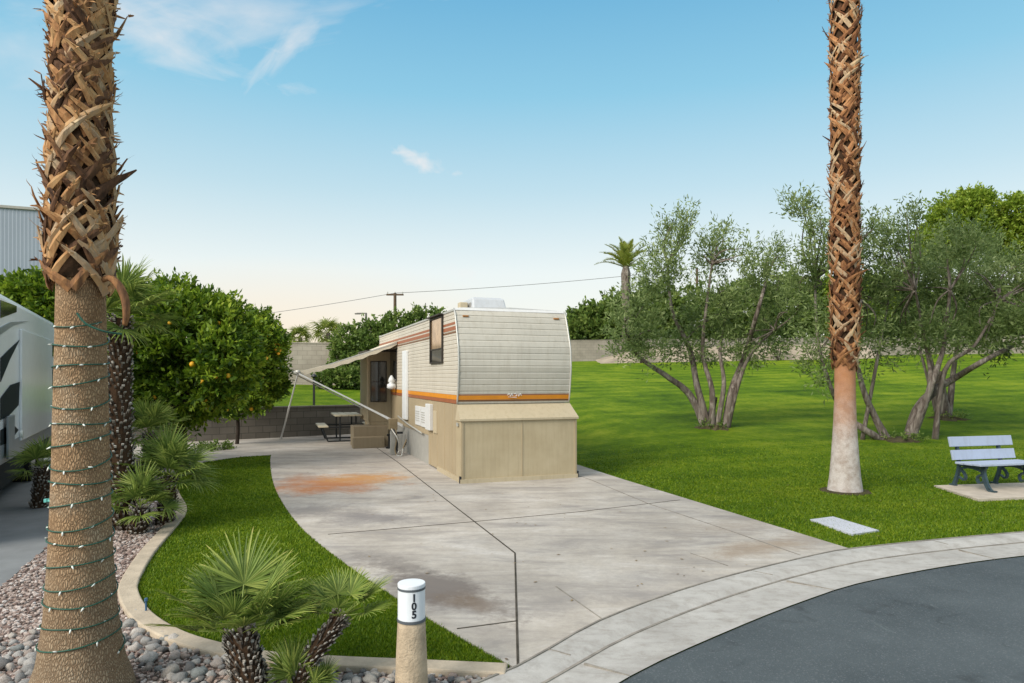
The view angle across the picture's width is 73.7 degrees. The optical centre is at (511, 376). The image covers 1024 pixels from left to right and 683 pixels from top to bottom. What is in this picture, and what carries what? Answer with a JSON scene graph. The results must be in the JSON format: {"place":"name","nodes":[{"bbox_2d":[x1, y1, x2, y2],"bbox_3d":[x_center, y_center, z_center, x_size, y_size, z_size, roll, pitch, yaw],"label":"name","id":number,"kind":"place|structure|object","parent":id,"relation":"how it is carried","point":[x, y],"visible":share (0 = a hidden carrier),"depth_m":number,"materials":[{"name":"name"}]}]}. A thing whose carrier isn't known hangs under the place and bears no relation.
{"place":"outdoors","nodes":[
{"label":"outdoors","id":0,"kind":"place"},
{"bbox_2d":[0,457,50,585],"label":"neighbour driveway","id":1,"kind":"structure","parent":0,"point":[23,531],"depth_m":8.25,"materials":[{"name":"concrete"}]},
{"bbox_2d":[0,294,53,489],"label":"motorhome","id":2,"kind":"object","parent":1,"relation":"on","point":[26,362],"visible":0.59,"depth_m":10.83,"materials":[{"name":"white metal"}]},
{"bbox_2d":[0,300,16,317],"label":"window","id":3,"kind":"structure","parent":2,"relation":"in","point":[6,309],"depth_m":9.71,"materials":[{"name":"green glass"}]},
{"bbox_2d":[5,434,51,508],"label":"fan palm","id":4,"kind":"object","parent":1,"relation":"on","point":[40,488],"visible":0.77,"depth_m":9.52,"materials":[{"name":"green plant"}]},
{"bbox_2d":[131,437,286,464],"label":"patio path","id":5,"kind":"structure","parent":0,"point":[255,447],"depth_m":17.18,"materials":[{"name":"concrete"}]},
{"bbox_2d":[207,303,295,443],"bbox_3d":[-7.259,-0.083,18.772,2.855,3.913,2.658,0,0,0],"label":"citrus tree","id":6,"kind":"object","parent":5,"relation":"on","point":[276,345],"visible":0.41,"depth_m":18.47,"materials":[{"name":"green plant"}]},
{"bbox_2d":[0,460,481,682],"bbox_3d":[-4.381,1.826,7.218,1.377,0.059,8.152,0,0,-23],"label":"gravel","id":7,"kind":"structure","parent":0,"point":[37,593],"depth_m":5.82,"materials":[{"name":"gravel"}]},
{"bbox_2d":[0,658,10,668],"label":"river stone","id":8,"kind":"object","parent":7,"relation":"on","point":[4,661],"visible":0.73,"depth_m":4.32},
{"bbox_2d":[0,674,12,682],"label":"river stone","id":9,"kind":"object","parent":7,"relation":"on","point":[4,678],"visible":0.91,"depth_m":4.07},
{"bbox_2d":[5,662,14,670],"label":"river stone","id":10,"kind":"object","parent":7,"relation":"on","point":[9,666],"visible":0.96,"depth_m":4.27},
{"bbox_2d":[10,644,23,650],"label":"river stone","id":11,"kind":"object","parent":7,"relation":"on","point":[18,647],"visible":0.91,"depth_m":4.55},
{"bbox_2d":[14,672,25,681],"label":"river stone","id":12,"kind":"object","parent":7,"relation":"on","point":[19,677],"visible":0.83,"depth_m":4.11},
{"bbox_2d":[17,657,26,665],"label":"river stone","id":13,"kind":"object","parent":7,"relation":"on","point":[20,662],"visible":0.67,"depth_m":4.34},
{"bbox_2d":[20,664,33,672],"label":"river stone","id":14,"kind":"object","parent":7,"relation":"on","point":[24,668],"visible":0.56,"depth_m":4.23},
{"bbox_2d":[23,657,35,665],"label":"river stone","id":15,"kind":"object","parent":7,"relation":"on","point":[30,660],"visible":0.53,"depth_m":4.32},
{"bbox_2d":[24,652,36,658],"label":"river stone","id":16,"kind":"object","parent":7,"relation":"on","point":[30,654],"visible":0.4,"depth_m":4.40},
{"bbox_2d":[26,0,136,682],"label":"palm tree","id":17,"kind":"object","parent":7,"relation":"on","point":[79,233],"visible":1,"depth_m":3.87,"materials":[{"name":"brown plant"}]},
{"bbox_2d":[35,312,125,653],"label":"string lights","id":18,"kind":"object","parent":17,"relation":"attached to","point":[63,471],"visible":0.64,"depth_m":3.87,"materials":[{"name":"green plastic"}]},
{"bbox_2d":[50,253,188,531],"bbox_3d":[-4.652,0.169,8.166,1.471,3.374,1.376,0,0,-39],"label":"fan palm","id":19,"kind":"object","parent":7,"relation":"on","point":[120,353],"visible":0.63,"depth_m":8.10,"materials":[{"name":"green plant"}]},
{"bbox_2d":[122,618,136,628],"bbox_3d":[-2.814,1.817,5.016,0.079,0.079,0.101,0,0,40],"label":"river stone","id":20,"kind":"object","parent":7,"relation":"on","point":[130,622],"visible":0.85,"depth_m":5.00,"materials":[{"name":"stone"}]},
{"bbox_2d":[127,642,142,651],"bbox_3d":[-2.531,1.815,4.591,0.072,0.071,0.100,-5,-10,17],"label":"river stone","id":21,"kind":"object","parent":7,"relation":"on","point":[135,646],"visible":0.93,"depth_m":4.57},
{"bbox_2d":[130,628,145,635],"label":"river stone","id":22,"kind":"object","parent":7,"relation":"on","point":[139,630],"visible":0.72,"depth_m":4.85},
{"bbox_2d":[140,636,151,645],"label":"river stone","id":23,"kind":"object","parent":7,"relation":"on","point":[144,640],"visible":0.8,"depth_m":4.67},
{"bbox_2d":[141,665,152,671],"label":"river stone","id":24,"kind":"object","parent":7,"relation":"on","point":[147,667],"visible":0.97,"depth_m":4.25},
{"bbox_2d":[139,652,158,663],"bbox_3d":[-2.344,1.812,4.393,0.107,0.072,0.100,0,0,5],"label":"river stone","id":25,"kind":"object","parent":7,"relation":"on","point":[152,657],"visible":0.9,"depth_m":4.38,"materials":[{"name":"stone"}]},
{"bbox_2d":[111,459,193,534],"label":"fan palm","id":26,"kind":"object","parent":7,"relation":"on","point":[141,513],"visible":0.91,"depth_m":7.98,"materials":[{"name":"green plant"}]},
{"bbox_2d":[145,642,161,651],"bbox_3d":[-2.410,1.818,4.590,0.089,0.060,0.078,0,0,17],"label":"river stone","id":27,"kind":"object","parent":7,"relation":"on","point":[151,647],"visible":0.75,"depth_m":4.56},
{"bbox_2d":[131,395,191,480],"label":"fan palm","id":28,"kind":"object","parent":7,"relation":"on","point":[147,416],"visible":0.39,"depth_m":11.05,"materials":[{"name":"green plant"}]},
{"bbox_2d":[156,646,168,652],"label":"river stone","id":29,"kind":"object","parent":7,"relation":"on","point":[162,649],"visible":0.97,"depth_m":4.55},
{"bbox_2d":[111,422,225,525],"bbox_3d":[-4.305,1.202,8.505,1.346,1.324,1.209,0,0,-35],"label":"fan palm","id":30,"kind":"object","parent":7,"relation":"on","point":[172,452],"visible":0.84,"depth_m":8.45,"materials":[{"name":"green plant"}]},
{"bbox_2d":[161,664,178,677],"bbox_3d":[-2.105,1.821,4.213,0.088,0.092,0.106,0,0,16],"label":"river stone","id":31,"kind":"object","parent":7,"relation":"on","point":[173,668],"visible":0.75,"depth_m":4.19,"materials":[{"name":"stone"}]},
{"bbox_2d":[168,649,180,659],"bbox_3d":[-2.196,1.813,4.450,0.076,0.075,0.106,-7,-13,-24],"label":"river stone","id":32,"kind":"object","parent":7,"relation":"on","point":[175,655],"visible":0.89,"depth_m":4.43,"materials":[{"name":"stone"}]},
{"bbox_2d":[171,672,188,682],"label":"river stone","id":33,"kind":"object","parent":7,"relation":"on","point":[178,677],"visible":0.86,"depth_m":4.11,"materials":[{"name":"stone"}]},
{"bbox_2d":[184,661,194,671],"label":"river stone","id":34,"kind":"object","parent":7,"relation":"on","point":[189,665],"visible":0.75,"depth_m":4.26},
{"bbox_2d":[190,666,207,678],"bbox_3d":[-1.923,1.815,4.193,0.094,0.072,0.107,0,0,-29],"label":"river stone","id":35,"kind":"object","parent":7,"relation":"on","point":[196,672],"visible":0.89,"depth_m":4.16,"materials":[{"name":"stone"}]},
{"bbox_2d":[210,657,223,667],"bbox_3d":[-1.878,1.817,4.338,0.081,0.058,0.075,0,0,-30],"label":"river stone","id":36,"kind":"object","parent":7,"relation":"on","point":[216,662],"visible":0.95,"depth_m":4.33,"materials":[{"name":"stone"}]},
{"bbox_2d":[145,526,327,682],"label":"fan palm","id":37,"kind":"object","parent":7,"relation":"on","point":[245,587],"visible":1,"depth_m":3.95,"materials":[{"name":"green plant"}]},
{"bbox_2d":[265,632,322,682],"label":"palm sprout","id":38,"kind":"object","parent":7,"relation":"on","point":[287,666],"visible":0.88,"depth_m":3.90,"materials":[{"name":"green plant"}]},
{"bbox_2d":[127,627,484,682],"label":"gravel","id":39,"kind":"structure","parent":7,"relation":"on","point":[149,675],"depth_m":4.27,"materials":[{"name":"gravel"}]},
{"bbox_2d":[118,469,507,677],"bbox_3d":[-4.090,1.837,8.373,1.836,0.085,11.576,0,0,-36],"label":"garden border","id":40,"kind":"object","parent":7,"relation":"on","point":[130,600],"visible":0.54,"depth_m":4.68,"materials":[{"name":"concrete"}]},
{"bbox_2d":[301,654,339,682],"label":"palm sprout","id":41,"kind":"object","parent":7,"relation":"on","point":[323,674],"visible":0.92,"depth_m":3.95,"materials":[{"name":"green plant"}]},
{"bbox_2d":[290,565,392,682],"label":"fan palm","id":42,"kind":"object","parent":7,"relation":"on","point":[329,632],"visible":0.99,"depth_m":4.02,"materials":[{"name":"green plant"}]},
{"bbox_2d":[341,673,357,681],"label":"river stone","id":43,"kind":"object","parent":7,"relation":"on","point":[349,676],"visible":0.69,"depth_m":4.10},
{"bbox_2d":[351,676,361,682],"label":"river stone","id":44,"kind":"object","parent":7,"relation":"on","point":[355,679],"visible":1,"depth_m":4.06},
{"bbox_2d":[362,673,376,682],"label":"river stone","id":45,"kind":"object","parent":7,"relation":"on","point":[368,677],"visible":0.91,"depth_m":4.08,"materials":[{"name":"stone"}]},
{"bbox_2d":[395,578,427,682],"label":"marker post","id":46,"kind":"object","parent":7,"relation":"on","point":[411,656],"visible":1,"depth_m":3.83,"materials":[{"name":"paint"}]},
{"bbox_2d":[259,384,359,406],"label":"lawn","id":47,"kind":"structure","parent":0,"point":[302,395],"depth_m":24.95,"materials":[{"name":"plant"}]},
{"bbox_2d":[285,342,359,385],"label":"boundary wall","id":48,"kind":"structure","parent":47,"relation":"on","point":[307,355],"depth_m":29.80,"materials":[{"name":"concrete"}]},
{"bbox_2d":[310,360,359,389],"bbox_3d":[-6.991,-0.030,28.328,2.584,1.386,1.554,0,0,0],"label":"shrub","id":49,"kind":"object","parent":47,"relation":"on","point":[345,378],"visible":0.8,"depth_m":28.03,"materials":[{"name":"green plant"}]},
{"bbox_2d":[325,302,446,369],"bbox_3d":[-5.332,-1.130,29.363,5.422,4.233,2.151,0,0,0],"label":"tree","id":50,"kind":"object","parent":47,"relation":"on","point":[364,336],"visible":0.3,"depth_m":29.15,"materials":[{"name":"green plant"}]},
{"bbox_2d":[138,454,508,667],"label":"side lawn","id":51,"kind":"structure","parent":0,"point":[236,515],"depth_m":7.01,"materials":[{"name":"plant"}]},
{"bbox_2d":[107,266,271,467],"bbox_3d":[-6.653,-0.191,13.672,3.824,4.136,2.994,0,0,0],"label":"citrus tree","id":52,"kind":"object","parent":51,"relation":"on","point":[189,375],"visible":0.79,"depth_m":13.01,"materials":[{"name":"green plant"}]},
{"bbox_2d":[0,0,1023,342],"label":"sky","id":53,"kind":"structure","parent":0,"point":[290,155],"materials":[{"name":"blue"}]},
{"bbox_2d":[270,434,846,667],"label":"driveway","id":54,"kind":"structure","parent":0,"point":[594,566],"depth_m":7.70,"materials":[{"name":"concrete"}]},
{"bbox_2d":[315,412,364,441],"bbox_3d":[-4.812,1.440,19.800,1.620,0.759,1.500,0,0,-20],"label":"picnic table","id":55,"kind":"object","parent":54,"relation":"on","point":[321,426],"visible":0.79,"depth_m":19.31,"materials":[{"name":"wood"}]},
{"bbox_2d":[351,424,387,448],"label":"entry steps","id":56,"kind":"structure","parent":54,"relation":"on","point":[368,436],"depth_m":17.68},
{"bbox_2d":[388,418,406,455],"bbox_3d":[-2.691,1.401,15.873,0.462,0.862,0.323,0,0,18],"label":"utility pedestal","id":57,"kind":"object","parent":54,"relation":"on","point":[393,428],"visible":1,"depth_m":15.89,"materials":[{"name":"beige metal"}]},
{"bbox_2d":[279,307,578,483],"bbox_3d":[-2.816,0.278,16.217,5.036,3.096,9.967,0,0,-19],"label":"travel trailer","id":58,"kind":"object","parent":54,"relation":"on","point":[464,395],"visible":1,"depth_m":12.33,"materials":[{"name":"metal"}]},
{"bbox_2d":[463,297,505,307],"bbox_3d":[-0.592,-1.420,13.824,0.710,0.310,0.960,0,0,-19],"label":"air conditioner","id":59,"kind":"object","parent":58,"relation":"on","point":[486,302],"visible":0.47,"depth_m":13.45,"materials":[{"name":"metal"}]},
{"bbox_2d":[328,448,676,663],"bbox_3d":[-2.563,1.819,13.698,5.100,0.003,18.866,0,0,-30],"label":"driveway joint","id":60,"kind":"object","parent":54,"relation":"on","point":[517,639],"visible":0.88,"depth_m":7.28,"materials":[{"name":"concrete"}]},
{"bbox_2d":[273,436,746,659],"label":"fallen leaves","id":61,"kind":"object","parent":54,"relation":"on","point":[523,561],"visible":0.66,"depth_m":7.00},
{"bbox_2d":[329,439,799,618],"bbox_3d":[-0.538,1.819,13.080,4.606,0.003,16.112,0,0,-21],"label":"hairline joint","id":62,"kind":"object","parent":54,"relation":"on","point":[691,553],"visible":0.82,"depth_m":7.50,"materials":[{"name":"concrete"}]},
{"bbox_2d":[596,343,876,363],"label":"soil bank","id":63,"kind":"structure","parent":0,"point":[609,359],"depth_m":47.42,"materials":[{"name":"soil"}]},
{"bbox_2d":[570,353,1023,682],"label":"lawn","id":64,"kind":"structure","parent":0,"point":[616,407],"depth_m":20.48,"materials":[{"name":"plant"}]},
{"bbox_2d":[49,405,364,443],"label":"retaining wall","id":65,"kind":"structure","parent":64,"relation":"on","point":[301,420],"depth_m":20.60,"materials":[{"name":"concrete"}]},
{"bbox_2d":[192,439,236,451],"bbox_3d":[-7.480,1.778,17.096,0.956,0.450,1.273,0,0,0],"label":"ground cover","id":66,"kind":"object","parent":64,"relation":"on","point":[229,446],"visible":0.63,"depth_m":17.07,"materials":[{"name":"plant"}]},
{"bbox_2d":[311,374,316,404],"bbox_3d":[-6.426,0.865,22.168,0.200,1.930,0.190,0,0,0],"label":"garden post","id":67,"kind":"object","parent":64,"relation":"on","point":[313,376],"visible":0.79,"depth_m":22.14,"materials":[{"name":"black metal"}]},
{"bbox_2d":[386,292,403,326],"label":"utility pole","id":68,"kind":"object","parent":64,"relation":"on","point":[394,299],"visible":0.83,"depth_m":59.96,"materials":[{"name":"brown wood"}]},
{"bbox_2d":[272,293,393,312],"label":"overhead wire","id":69,"kind":"object","parent":68,"relation":"attached to","point":[332,303],"visible":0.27,"depth_m":61.81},
{"bbox_2d":[400,268,694,292],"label":"overhead wire","id":70,"kind":"object","parent":68,"relation":"attached to","point":[519,285],"visible":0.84,"depth_m":60.78,"materials":[{"name":"metal"}]},
{"bbox_2d":[565,295,612,339],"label":"hedge shrub","id":71,"kind":"object","parent":64,"relation":"on","point":[574,316],"visible":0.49,"depth_m":51.69,"materials":[{"name":"green plant"}]},
{"bbox_2d":[578,299,621,339],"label":"hedge shrub","id":72,"kind":"object","parent":64,"relation":"on","point":[600,319],"visible":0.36,"depth_m":51.36,"materials":[{"name":"green plant"}]},
{"bbox_2d":[594,236,649,351],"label":"date palm","id":73,"kind":"object","parent":64,"relation":"on","point":[623,259],"visible":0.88,"depth_m":49.67,"materials":[{"name":"green plant"}]},
{"bbox_2d":[595,286,655,339],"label":"hedge shrub","id":74,"kind":"object","parent":64,"relation":"on","point":[611,308],"visible":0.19,"depth_m":51.29,"materials":[{"name":"green plant"}]},
{"bbox_2d":[633,278,695,338],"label":"hedge shrub","id":75,"kind":"object","parent":64,"relation":"on","point":[677,300],"visible":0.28,"depth_m":51.28,"materials":[{"name":"green plant"}]},
{"bbox_2d":[687,340,709,360],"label":"bank shrub","id":76,"kind":"object","parent":64,"relation":"on","point":[697,351],"visible":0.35,"depth_m":46.28,"materials":[{"name":"green plant"}]},
{"bbox_2d":[663,278,738,338],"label":"hedge shrub","id":77,"kind":"object","parent":64,"relation":"on","point":[697,305],"visible":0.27,"depth_m":51.49,"materials":[{"name":"green plant"}]},
{"bbox_2d":[694,425,728,430],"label":"tree soil","id":78,"kind":"object","parent":64,"relation":"on","point":[716,427],"visible":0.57,"depth_m":18.99,"materials":[{"name":"soil"}]},
{"bbox_2d":[596,194,821,427],"bbox_3d":[5.576,-1.845,19.229,6.505,6.772,3.464,0,0,0],"label":"olive tree","id":79,"kind":"object","parent":78,"relation":"on","point":[698,404],"visible":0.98,"depth_m":19.20,"materials":[{"name":"green plant"}]},
{"bbox_2d":[696,418,726,428],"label":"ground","id":80,"kind":"structure","parent":78,"relation":"on","point":[708,422],"depth_m":19.10,"materials":[{"name":"plant"}]},
{"bbox_2d":[708,272,783,338],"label":"hedge shrub","id":81,"kind":"object","parent":64,"relation":"on","point":[746,318],"visible":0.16,"depth_m":51.26,"materials":[{"name":"green plant"}]},
{"bbox_2d":[767,338,788,360],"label":"bank shrub","id":82,"kind":"object","parent":64,"relation":"on","point":[770,352],"visible":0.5,"depth_m":46.29,"materials":[{"name":"green plant"}]},
{"bbox_2d":[754,262,827,337],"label":"hedge shrub","id":83,"kind":"object","parent":64,"relation":"on","point":[801,320],"visible":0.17,"depth_m":51.29,"materials":[{"name":"green plant"}]},
{"bbox_2d":[570,336,1023,360],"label":"boundary wall","id":84,"kind":"structure","parent":64,"relation":"on","point":[585,350],"depth_m":50.07,"materials":[{"name":"concrete"}]},
{"bbox_2d":[796,271,870,337],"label":"hedge shrub","id":85,"kind":"object","parent":64,"relation":"on","point":[826,281],"visible":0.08,"depth_m":51.59,"materials":[{"name":"green plant"}]},
{"bbox_2d":[810,516,878,535],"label":"cover slab","id":86,"kind":"structure","parent":64,"relation":"on","point":[855,527],"depth_m":8.41,"materials":[{"name":"concrete"}]},
{"bbox_2d":[820,487,870,495],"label":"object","id":87,"kind":"object","parent":64,"relation":"on","point":[865,491],"visible":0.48,"depth_m":10.76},
{"bbox_2d":[822,0,867,492],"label":"palm tree","id":88,"kind":"object","parent":87,"relation":"on","point":[844,177],"visible":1,"depth_m":10.84,"materials":[{"name":"brown plant"}]},
{"bbox_2d":[860,272,900,335],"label":"hedge shrub","id":89,"kind":"object","parent":64,"relation":"on","point":[878,310],"visible":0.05,"depth_m":51.19,"materials":[{"name":"green plant"}]},
{"bbox_2d":[883,436,920,442],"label":"tree soil","id":90,"kind":"object","parent":64,"relation":"on","point":[898,439],"visible":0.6,"depth_m":16.80,"materials":[{"name":"soil"}]},
{"bbox_2d":[765,179,914,439],"bbox_3d":[8.466,-1.627,17.284,3.836,6.670,3.120,0,0,0],"label":"olive tree","id":91,"kind":"object","parent":90,"relation":"on","point":[817,271],"visible":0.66,"depth_m":17.12,"materials":[{"name":"green plant"}]},
{"bbox_2d":[881,427,928,440],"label":"ground leaves","id":92,"kind":"object","parent":90,"relation":"on","point":[905,437],"visible":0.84,"depth_m":16.93,"materials":[{"name":"plant"}]},
{"bbox_2d":[861,190,1023,439],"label":"olive tree","id":93,"kind":"object","parent":90,"relation":"on","point":[985,285],"visible":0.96,"depth_m":17.15,"materials":[{"name":"green plant"}]},
{"bbox_2d":[890,285,944,336],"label":"hedge shrub","id":94,"kind":"object","parent":64,"relation":"on","point":[892,308],"visible":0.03,"depth_m":51.30,"materials":[{"name":"green plant"}]},
{"bbox_2d":[927,416,970,420],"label":"tree soil","id":95,"kind":"object","parent":64,"relation":"on","point":[947,418],"visible":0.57,"depth_m":20.80,"materials":[{"name":"soil"}]},
{"bbox_2d":[865,209,1014,415],"bbox_3d":[13.239,-1.855,21.299,5.446,6.443,3.286,0,0,0],"label":"olive tree","id":96,"kind":"object","parent":95,"relation":"on","point":[947,401],"visible":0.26,"depth_m":21.12,"materials":[{"name":"green plant"}]},
{"bbox_2d":[931,409,973,418],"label":"ground leaves","id":97,"kind":"object","parent":95,"relation":"on","point":[959,416],"visible":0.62,"depth_m":20.93,"materials":[{"name":"plant"}]},
{"bbox_2d":[906,182,1007,272],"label":"leafy tree","id":98,"kind":"object","parent":64,"relation":"on","point":[970,202],"visible":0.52,"depth_m":54.80,"materials":[{"name":"green plant"}]},
{"bbox_2d":[931,282,982,336],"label":"hedge shrub","id":99,"kind":"object","parent":64,"relation":"on","point":[957,309],"visible":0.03,"depth_m":51.40,"materials":[{"name":"green plant"}]},
{"bbox_2d":[934,483,1023,500],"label":"bench pad","id":100,"kind":"object","parent":64,"relation":"on","point":[1006,491],"visible":0.75,"depth_m":10.78,"materials":[{"name":"concrete"}]},
{"bbox_2d":[947,435,1023,492],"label":"park bench","id":101,"kind":"object","parent":100,"relation":"on","point":[999,453],"visible":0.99,"depth_m":11.31,"materials":[{"name":"wood"}]},
{"bbox_2d":[957,285,1023,335],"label":"hedge shrub","id":102,"kind":"object","parent":64,"relation":"on","point":[1001,315],"visible":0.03,"depth_m":51.22,"materials":[{"name":"green plant"}]},
{"bbox_2d":[985,189,1023,292],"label":"leafy tree","id":103,"kind":"object","parent":64,"relation":"on","point":[1015,217],"visible":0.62,"depth_m":55.20,"materials":[{"name":"green plant"}]},
{"bbox_2d":[621,556,1023,682],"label":"road","id":104,"kind":"structure","parent":0,"point":[963,623],"depth_m":4.82,"materials":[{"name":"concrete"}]},
{"bbox_2d":[481,532,1023,682],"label":"kerb","id":105,"kind":"structure","parent":104,"relation":"on","point":[637,652],"depth_m":5.47,"materials":[{"name":"concrete"}]},
{"bbox_2d":[473,531,1023,682],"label":"kerb joint","id":106,"kind":"object","parent":105,"relation":"on","point":[582,660],"visible":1,"depth_m":5.64,"materials":[{"name":"concrete"}]},
{"label":"ground","id":107,"kind":"structure","parent":0,"visible":0},
{"bbox_2d":[0,205,43,278],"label":"grey building","id":108,"kind":"structure","parent":107,"relation":"on","point":[20,246],"depth_m":40.01,"materials":[{"name":"metal"}]},
{"bbox_2d":[0,264,117,323],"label":"leafy tree","id":109,"kind":"object","parent":107,"relation":"on","point":[31,291],"visible":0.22,"depth_m":18.66,"materials":[{"name":"green plant"}]},
{"bbox_2d":[287,324,314,341],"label":"palm tree","id":110,"kind":"object","parent":107,"relation":"on","point":[301,331],"visible":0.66,"depth_m":61.63,"materials":[{"name":"green plant"}]},
{"bbox_2d":[306,317,343,342],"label":"palm tree","id":111,"kind":"object","parent":107,"relation":"on","point":[332,325],"visible":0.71,"depth_m":59.61,"materials":[{"name":"green plant"}]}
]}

